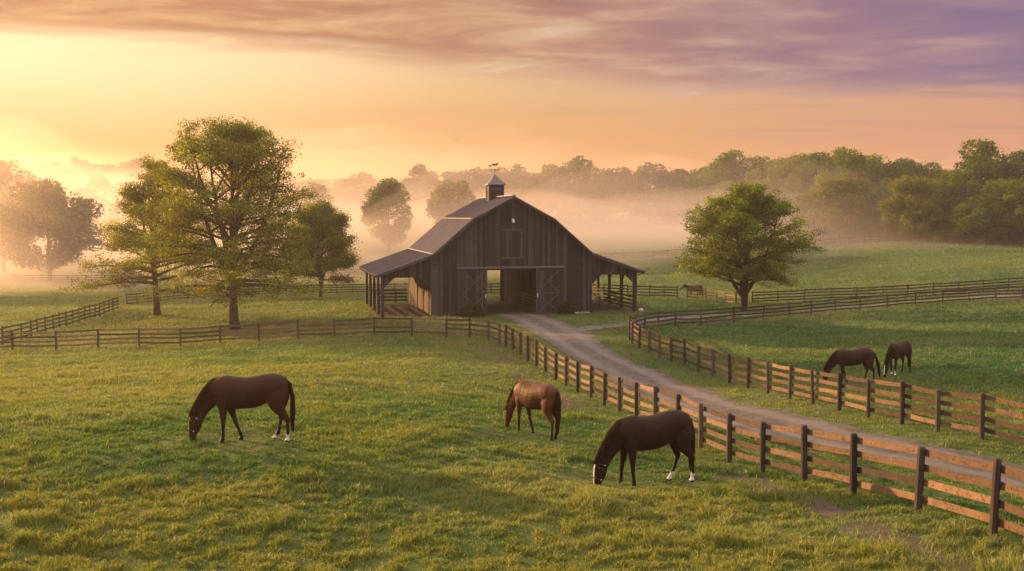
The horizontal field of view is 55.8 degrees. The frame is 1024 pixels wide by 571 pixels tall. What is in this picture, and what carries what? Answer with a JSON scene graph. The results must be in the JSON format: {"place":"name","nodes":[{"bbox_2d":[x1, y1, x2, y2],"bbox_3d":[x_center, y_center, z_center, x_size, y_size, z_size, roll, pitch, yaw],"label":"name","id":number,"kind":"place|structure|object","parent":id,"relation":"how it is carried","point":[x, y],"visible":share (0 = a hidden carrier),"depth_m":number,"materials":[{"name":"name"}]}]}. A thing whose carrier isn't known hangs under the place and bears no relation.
{"place":"outdoors","nodes":[
{"label":"outdoors","id":0,"kind":"place"},
{"bbox_2d":[0,198,1023,570],"bbox_3d":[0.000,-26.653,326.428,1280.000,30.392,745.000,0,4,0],"label":"ground","id":1,"kind":"structure","parent":0,"point":[622,238],"depth_m":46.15,"materials":[{"name":"green plant"}]},
{"bbox_2d":[0,159,38,191],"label":"tree","id":2,"kind":"object","parent":1,"relation":"on","point":[17,162],"visible":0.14,"depth_m":385.19,"materials":[{"name":"green plant"}]},
{"bbox_2d":[7,169,40,189],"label":"tree","id":3,"kind":"object","parent":1,"relation":"on","point":[36,173],"visible":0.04,"depth_m":389.98,"materials":[{"name":"green plant"}]},
{"bbox_2d":[0,158,50,273],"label":"hazy tree","id":4,"kind":"object","parent":1,"relation":"on","point":[7,175],"visible":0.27,"depth_m":188.69,"materials":[{"name":"green plant"}]},
{"bbox_2d":[13,162,71,190],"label":"tree","id":5,"kind":"object","parent":1,"relation":"on","point":[42,167],"visible":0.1,"depth_m":385.86,"materials":[{"name":"green plant"}]},
{"bbox_2d":[0,177,108,279],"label":"hazy tree","id":6,"kind":"object","parent":1,"relation":"on","point":[71,224],"visible":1,"depth_m":169.73,"materials":[{"name":"green plant"}]},
{"bbox_2d":[33,161,80,197],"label":"tree","id":7,"kind":"object","parent":1,"relation":"on","point":[49,174],"visible":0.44,"depth_m":386.85,"materials":[{"name":"green plant"}]},
{"bbox_2d":[0,296,118,344],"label":"fence","id":8,"kind":"object","parent":1,"relation":"on","point":[72,315],"visible":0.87,"depth_m":85.31,"materials":[{"name":"brown wood"}]},
{"bbox_2d":[57,156,96,196],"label":"tree","id":9,"kind":"object","parent":1,"relation":"on","point":[80,166],"visible":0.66,"depth_m":388.14,"materials":[{"name":"green plant"}]},
{"bbox_2d":[0,274,179,282],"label":"fence","id":10,"kind":"object","parent":1,"relation":"on","point":[33,277],"visible":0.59,"depth_m":168.13,"materials":[{"name":"brown wood"}]},
{"bbox_2d":[70,166,112,200],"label":"tree","id":11,"kind":"object","parent":1,"relation":"on","point":[80,180],"visible":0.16,"depth_m":386.81,"materials":[{"name":"green plant"}]},
{"bbox_2d":[72,174,129,237],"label":"hazy tree","id":12,"kind":"object","parent":1,"relation":"on","point":[98,184],"visible":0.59,"depth_m":262.94,"materials":[{"name":"green plant"}]},
{"bbox_2d":[81,164,133,199],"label":"tree","id":13,"kind":"object","parent":1,"relation":"on","point":[107,167],"visible":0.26,"depth_m":385.58,"materials":[{"name":"green plant"}]},
{"bbox_2d":[100,158,149,200],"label":"tree","id":14,"kind":"object","parent":1,"relation":"on","point":[118,172],"visible":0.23,"depth_m":385.52,"materials":[{"name":"green plant"}]},
{"bbox_2d":[50,151,229,315],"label":"oak tree","id":15,"kind":"object","parent":1,"relation":"on","point":[131,194],"visible":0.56,"depth_m":90.03,"materials":[{"name":"green plant"}]},
{"bbox_2d":[113,159,168,189],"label":"tree","id":16,"kind":"object","parent":1,"relation":"on","point":[127,170],"visible":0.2,"depth_m":384.79,"materials":[{"name":"green plant"}]},
{"bbox_2d":[159,169,201,195],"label":"tree","id":17,"kind":"object","parent":1,"relation":"on","point":[188,175],"visible":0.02,"depth_m":382.77,"materials":[{"name":"green plant"}]},
{"bbox_2d":[187,172,230,201],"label":"tree","id":18,"kind":"object","parent":1,"relation":"on","point":[209,176],"visible":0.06,"depth_m":384.00,"materials":[{"name":"green plant"}]},
{"bbox_2d":[120,114,333,329],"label":"oak tree","id":19,"kind":"object","parent":1,"relation":"on","point":[243,175],"visible":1,"depth_m":76.64,"materials":[{"name":"green plant"}]},
{"bbox_2d":[188,373,294,442],"bbox_3d":[-6.981,3.151,24.980,2.755,1.774,0.655,0,4,-2],"label":"horse","id":20,"kind":"object","parent":1,"relation":"on","point":[231,394],"visible":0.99,"depth_m":24.77},
{"bbox_2d":[126,283,393,304],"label":"fence","id":21,"kind":"object","parent":1,"relation":"on","point":[336,292],"visible":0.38,"depth_m":124.25,"materials":[{"name":"brown wood"}]},
{"bbox_2d":[265,178,305,203],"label":"tree","id":22,"kind":"object","parent":1,"relation":"on","point":[296,183],"visible":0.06,"depth_m":370.62,"materials":[{"name":"green plant"}]},
{"bbox_2d":[289,185,327,202],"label":"tree","id":23,"kind":"object","parent":1,"relation":"on","point":[300,187],"visible":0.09,"depth_m":365.84,"materials":[{"name":"green plant"}]},
{"bbox_2d":[294,182,333,211],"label":"hazy tree","id":24,"kind":"object","parent":1,"relation":"on","point":[321,189],"visible":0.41,"depth_m":286.96,"materials":[{"name":"green plant"}]},
{"bbox_2d":[280,198,362,298],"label":"leafy tree","id":25,"kind":"object","parent":1,"relation":"on","point":[325,222],"visible":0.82,"depth_m":110.72,"materials":[{"name":"green plant"}]},
{"bbox_2d":[300,178,346,204],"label":"tree","id":26,"kind":"object","parent":1,"relation":"on","point":[324,182],"visible":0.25,"depth_m":368.46,"materials":[{"name":"green plant"}]},
{"bbox_2d":[323,182,365,205],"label":"tree","id":27,"kind":"object","parent":1,"relation":"on","point":[341,201],"visible":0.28,"depth_m":368.23,"materials":[{"name":"green plant"}]},
{"bbox_2d":[326,269,368,275],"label":"fence","id":28,"kind":"object","parent":1,"relation":"on","point":[351,272],"visible":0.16,"depth_m":190.08,"materials":[{"name":"brown wood"}]},
{"bbox_2d":[333,171,387,205],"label":"tree","id":29,"kind":"object","parent":1,"relation":"on","point":[351,181],"visible":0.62,"depth_m":358.84,"materials":[{"name":"green plant"}]},
{"bbox_2d":[359,177,413,250],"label":"hazy tree","id":30,"kind":"object","parent":1,"relation":"on","point":[387,195],"visible":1,"depth_m":229.20,"materials":[{"name":"green plant"}]},
{"bbox_2d":[400,163,438,211],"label":"tree","id":31,"kind":"object","parent":1,"relation":"on","point":[413,185],"visible":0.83,"depth_m":344.74,"materials":[{"name":"green plant"}]},
{"bbox_2d":[413,172,460,204],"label":"tree","id":32,"kind":"object","parent":1,"relation":"on","point":[420,195],"visible":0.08,"depth_m":348.62,"materials":[{"name":"green plant"}]},
{"bbox_2d":[424,179,475,223],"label":"hazy tree","id":33,"kind":"object","parent":1,"relation":"on","point":[446,194],"visible":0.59,"depth_m":245.79,"materials":[{"name":"green plant"}]},
{"bbox_2d":[441,170,483,198],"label":"tree","id":34,"kind":"object","parent":1,"relation":"on","point":[448,175],"visible":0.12,"depth_m":345.26,"materials":[{"name":"green plant"}]},
{"bbox_2d":[458,301,485,317],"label":"shrub","id":35,"kind":"object","parent":1,"relation":"on","point":[472,310],"visible":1,"depth_m":83.01,"materials":[{"name":"green plant"}]},
{"bbox_2d":[449,166,516,199],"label":"tree","id":36,"kind":"object","parent":1,"relation":"on","point":[475,174],"visible":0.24,"depth_m":340.85,"materials":[{"name":"green plant"}]},
{"bbox_2d":[475,168,521,197],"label":"tree","id":37,"kind":"object","parent":1,"relation":"on","point":[484,187],"visible":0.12,"depth_m":347.97,"materials":[{"name":"green plant"}]},
{"bbox_2d":[359,163,645,317],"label":"barn","id":38,"kind":"structure","parent":1,"relation":"on","point":[547,263],"depth_m":85.58,"materials":[{"name":"wood"}]},
{"bbox_2d":[462,269,486,314],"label":"door","id":39,"kind":"structure","parent":38,"relation":"in","point":[474,282],"depth_m":84.23,"materials":[{"name":"brown wood"}]},
{"bbox_2d":[500,217,524,258],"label":"loft door","id":40,"kind":"structure","parent":38,"relation":"in","point":[512,240],"depth_m":84.82,"materials":[{"name":"wood"}]},
{"bbox_2d":[536,268,559,312],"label":"door","id":41,"kind":"structure","parent":38,"relation":"in","point":[547,280],"depth_m":85.89,"materials":[{"name":"brown wood"}]},
{"bbox_2d":[0,317,1023,538],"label":"fence","id":42,"kind":"object","parent":1,"relation":"on","point":[996,484],"visible":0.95,"depth_m":26.37,"materials":[{"name":"brown wood"}]},
{"bbox_2d":[490,163,533,199],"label":"tree","id":43,"kind":"object","parent":1,"relation":"on","point":[514,177],"visible":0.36,"depth_m":341.42,"materials":[{"name":"green plant"}]},
{"bbox_2d":[511,174,535,201],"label":"tree","id":44,"kind":"object","parent":1,"relation":"on","point":[523,198],"visible":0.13,"depth_m":344.15,"materials":[{"name":"green plant"}]},
{"bbox_2d":[504,381,561,440],"bbox_3d":[0.614,3.732,29.481,0.613,1.660,2.593,-3,5,-40],"label":"horse","id":45,"kind":"object","parent":1,"relation":"on","point":[545,398],"visible":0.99,"depth_m":29.02},
{"bbox_2d":[394,283,677,297],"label":"fence","id":46,"kind":"object","parent":1,"relation":"on","point":[603,287],"visible":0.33,"depth_m":107.19,"materials":[{"name":"brown wood"}]},
{"bbox_2d":[511,171,568,214],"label":"tree","id":47,"kind":"object","parent":1,"relation":"on","point":[534,201],"visible":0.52,"depth_m":338.18,"materials":[{"name":"green plant"}]},
{"bbox_2d":[531,163,581,219],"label":"tree","id":48,"kind":"object","parent":1,"relation":"on","point":[539,188],"visible":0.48,"depth_m":333.87,"materials":[{"name":"green plant"}]},
{"bbox_2d":[556,300,574,314],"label":"shrub","id":49,"kind":"object","parent":1,"relation":"on","point":[564,307],"visible":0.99,"depth_m":85.27,"materials":[{"name":"green plant"}]},
{"bbox_2d":[539,155,619,221],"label":"tree","id":50,"kind":"object","parent":1,"relation":"on","point":[576,168],"visible":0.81,"depth_m":327.27,"materials":[{"name":"green plant"}]},
{"bbox_2d":[569,168,621,221],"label":"tree","id":51,"kind":"object","parent":1,"relation":"on","point":[613,199],"visible":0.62,"depth_m":329.85,"materials":[{"name":"green plant"}]},
{"bbox_2d":[610,166,655,220],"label":"tree","id":52,"kind":"object","parent":1,"relation":"on","point":[625,170],"visible":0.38,"depth_m":335.19,"materials":[{"name":"green plant"}]},
{"bbox_2d":[593,410,694,485],"bbox_3d":[3.222,3.962,23.417,2.816,1.806,0.667,-2,4,-22],"label":"horse","id":53,"kind":"object","parent":1,"relation":"on","point":[631,436],"visible":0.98,"depth_m":23.15},
{"bbox_2d":[616,162,681,221],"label":"tree","id":54,"kind":"object","parent":1,"relation":"on","point":[645,174],"visible":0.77,"depth_m":327.45,"materials":[{"name":"green plant"}]},
{"bbox_2d":[648,167,689,221],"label":"tree","id":55,"kind":"object","parent":1,"relation":"on","point":[661,212],"visible":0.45,"depth_m":330.00,"materials":[{"name":"green plant"}]},
{"bbox_2d":[661,169,700,222],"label":"tree","id":56,"kind":"object","parent":1,"relation":"on","point":[679,201],"visible":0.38,"depth_m":324.91,"materials":[{"name":"green plant"}]},
{"bbox_2d":[680,284,702,297],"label":"horse","id":57,"kind":"object","parent":1,"relation":"on","point":[693,286],"visible":0.68,"depth_m":112.53},
{"bbox_2d":[567,223,828,230],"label":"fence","id":58,"kind":"object","parent":1,"relation":"on","point":[639,228],"visible":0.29,"depth_m":299.62,"materials":[{"name":"brown wood"}]},
{"bbox_2d":[678,165,724,217],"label":"tree","id":59,"kind":"object","parent":1,"relation":"on","point":[689,200],"visible":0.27,"depth_m":307.40,"materials":[{"name":"green plant"}]},
{"bbox_2d":[686,287,736,304],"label":"fence","id":60,"kind":"object","parent":1,"relation":"on","point":[716,293],"visible":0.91,"depth_m":107.27,"materials":[{"name":"brown wood"}]},
{"bbox_2d":[691,149,750,204],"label":"tree","id":61,"kind":"object","parent":1,"relation":"on","point":[726,160],"visible":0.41,"depth_m":299.25,"materials":[{"name":"green plant"}]},
{"bbox_2d":[706,180,738,213],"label":"tree","id":62,"kind":"object","parent":1,"relation":"on","point":[721,186],"visible":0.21,"depth_m":284.88,"materials":[{"name":"green plant"}]},
{"bbox_2d":[665,181,829,309],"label":"maple tree","id":63,"kind":"object","parent":1,"relation":"on","point":[751,203],"visible":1,"depth_m":95.14,"materials":[{"name":"green plant"}]},
{"bbox_2d":[727,155,773,185],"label":"tree","id":64,"kind":"object","parent":1,"relation":"on","point":[759,163],"visible":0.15,"depth_m":295.95,"materials":[{"name":"green plant"}]},
{"bbox_2d":[732,178,779,225],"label":"tree","id":65,"kind":"object","parent":1,"relation":"on","point":[772,187],"visible":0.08,"depth_m":268.27,"materials":[{"name":"green plant"}]},
{"bbox_2d":[745,156,796,226],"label":"tree","id":66,"kind":"object","parent":1,"relation":"on","point":[759,173],"visible":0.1,"depth_m":286.52,"materials":[{"name":"green plant"}]},
{"bbox_2d":[769,182,810,232],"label":"tree","id":67,"kind":"object","parent":1,"relation":"on","point":[795,190],"visible":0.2,"depth_m":249.51,"materials":[{"name":"green plant"}]},
{"bbox_2d":[765,152,817,219],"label":"tree","id":68,"kind":"object","parent":1,"relation":"on","point":[780,172],"visible":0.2,"depth_m":273.04,"materials":[{"name":"green plant"}]},
{"bbox_2d":[559,294,1023,331],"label":"lane","id":69,"kind":"structure","parent":1,"relation":"on","point":[605,325],"depth_m":87.41,"materials":[{"name":"grey gravel"}]},
{"bbox_2d":[784,151,830,228],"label":"tree","id":70,"kind":"object","parent":1,"relation":"on","point":[802,173],"visible":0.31,"depth_m":259.34,"materials":[{"name":"green plant"}]},
{"bbox_2d":[596,235,1023,258],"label":"fence","id":71,"kind":"object","parent":1,"relation":"on","point":[820,243],"visible":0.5,"depth_m":201.22,"materials":[{"name":"brown wood"}]},
{"bbox_2d":[790,188,835,236],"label":"tree","id":72,"kind":"object","parent":1,"relation":"on","point":[802,205],"visible":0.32,"depth_m":229.11,"materials":[{"name":"green plant"}]},
{"bbox_2d":[801,215,838,237],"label":"tree","id":73,"kind":"object","parent":1,"relation":"on","point":[812,225],"visible":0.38,"depth_m":226.16,"materials":[{"name":"green plant"}]},
{"bbox_2d":[628,320,1023,441],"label":"fence","id":74,"kind":"object","parent":1,"relation":"on","point":[981,418],"visible":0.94,"depth_m":34.97,"materials":[{"name":"brown wood"}]},
{"bbox_2d":[629,285,1023,339],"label":"fence","id":75,"kind":"object","parent":1,"relation":"on","point":[788,310],"visible":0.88,"depth_m":92.94,"materials":[{"name":"brown wood"}]},
{"bbox_2d":[813,146,868,188],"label":"tree","id":76,"kind":"object","parent":1,"relation":"on","point":[829,166],"visible":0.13,"depth_m":247.96,"materials":[{"name":"green plant"}]},
{"bbox_2d":[807,173,878,238],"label":"tree","id":77,"kind":"object","parent":1,"relation":"on","point":[845,200],"visible":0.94,"depth_m":218.39,"materials":[{"name":"green plant"}]},
{"bbox_2d":[823,348,880,381],"bbox_3d":[15.647,3.671,44.516,2.722,1.612,0.595,0,4,-4],"label":"horse","id":78,"kind":"object","parent":1,"relation":"on","point":[842,358],"visible":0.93,"depth_m":44.32},
{"bbox_2d":[830,152,889,207],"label":"tree","id":79,"kind":"object","parent":1,"relation":"on","point":[855,167],"visible":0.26,"depth_m":236.60,"materials":[{"name":"green plant"}]},
{"bbox_2d":[843,217,882,239],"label":"tree","id":80,"kind":"object","parent":1,"relation":"on","point":[868,228],"visible":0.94,"depth_m":212.10,"materials":[{"name":"green plant"}]},
{"bbox_2d":[862,153,895,180],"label":"tree","id":81,"kind":"object","parent":1,"relation":"on","point":[875,160],"visible":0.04,"depth_m":259.41,"materials":[{"name":"green plant"}]},
{"bbox_2d":[855,186,904,237],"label":"tree","id":82,"kind":"object","parent":1,"relation":"on","point":[872,212],"visible":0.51,"depth_m":214.83,"materials":[{"name":"green plant"}]},
{"bbox_2d":[752,277,1023,302],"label":"fence","id":83,"kind":"object","parent":1,"relation":"on","point":[882,289],"visible":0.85,"depth_m":105.36,"materials":[{"name":"brown wood"}]},
{"bbox_2d":[866,160,919,224],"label":"tree","id":84,"kind":"object","parent":1,"relation":"on","point":[898,171],"visible":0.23,"depth_m":232.74,"materials":[{"name":"green plant"}]},
{"bbox_2d":[881,219,911,239],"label":"wood tree","id":85,"kind":"object","parent":1,"relation":"on","point":[890,228],"visible":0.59,"depth_m":204.86,"materials":[{"name":"green plant"}]},
{"bbox_2d":[883,340,911,376],"bbox_3d":[18.476,3.485,46.415,2.497,1.612,0.595,-4,6,-42],"label":"horse","id":86,"kind":"object","parent":1,"relation":"on","point":[898,350],"visible":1,"depth_m":46.09},
{"bbox_2d":[877,174,936,240],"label":"tree","id":87,"kind":"object","parent":1,"relation":"on","point":[915,191],"visible":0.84,"depth_m":202.00,"materials":[{"name":"green plant"}]},
{"bbox_2d":[886,157,934,179],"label":"tree","id":88,"kind":"object","parent":1,"relation":"on","point":[913,163],"visible":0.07,"depth_m":258.76,"materials":[{"name":"green plant"}]},
{"bbox_2d":[906,201,948,241],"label":"tree","id":89,"kind":"object","parent":1,"relation":"on","point":[936,217],"visible":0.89,"depth_m":197.74,"materials":[{"name":"green plant"}]},
{"bbox_2d":[905,161,949,186],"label":"tree","id":90,"kind":"object","parent":1,"relation":"on","point":[935,174],"visible":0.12,"depth_m":257.38,"materials":[{"name":"green plant"}]},
{"bbox_2d":[926,179,949,231],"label":"tree","id":91,"kind":"object","parent":1,"relation":"on","point":[934,190],"visible":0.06,"depth_m":209.42,"materials":[{"name":"green plant"}]},
{"bbox_2d":[928,168,952,176],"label":"tree","id":92,"kind":"object","parent":1,"relation":"on","point":[944,170],"visible":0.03,"depth_m":299.53,"materials":[{"name":"green plant"}]},
{"bbox_2d":[924,215,967,242],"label":"wood tree","id":93,"kind":"object","parent":1,"relation":"on","point":[942,235],"visible":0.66,"depth_m":195.98,"materials":[{"name":"green plant"}]},
{"bbox_2d":[935,167,985,241],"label":"tree","id":94,"kind":"object","parent":1,"relation":"on","point":[951,198],"visible":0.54,"depth_m":197.47,"materials":[{"name":"green plant"}]},
{"bbox_2d":[948,196,1004,244],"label":"tree","id":95,"kind":"object","parent":1,"relation":"on","point":[971,221],"visible":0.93,"depth_m":189.74,"materials":[{"name":"green plant"}]},
{"bbox_2d":[943,138,1021,194],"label":"tree","id":96,"kind":"object","parent":1,"relation":"on","point":[980,161],"visible":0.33,"depth_m":202.00,"materials":[{"name":"green plant"}]},
{"bbox_2d":[968,219,1009,244],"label":"wood tree","id":97,"kind":"object","parent":1,"relation":"on","point":[995,238],"visible":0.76,"depth_m":187.93,"materials":[{"name":"green plant"}]},
{"bbox_2d":[978,177,1023,244],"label":"tree","id":98,"kind":"object","parent":1,"relation":"on","point":[998,200],"visible":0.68,"depth_m":187.72,"materials":[{"name":"green plant"}]},
{"bbox_2d":[985,150,1023,240],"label":"tree","id":99,"kind":"object","parent":1,"relation":"on","point":[1017,171],"visible":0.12,"depth_m":201.14,"materials":[{"name":"green plant"}]},
{"bbox_2d":[1006,183,1023,240],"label":"tree","id":100,"kind":"object","parent":1,"relation":"on","point":[1020,215],"visible":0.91,"depth_m":185.10,"materials":[{"name":"green plant"}]},
{"bbox_2d":[0,0,1023,202],"label":"sky","id":101,"kind":"structure","parent":0,"point":[382,89],"materials":[{"name":"orange"}]},
{"bbox_2d":[494,314,1023,488],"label":"driveway","id":102,"kind":"structure","parent":0,"point":[612,364],"depth_m":38.71,"materials":[{"name":"grey gravel"}]}
]}

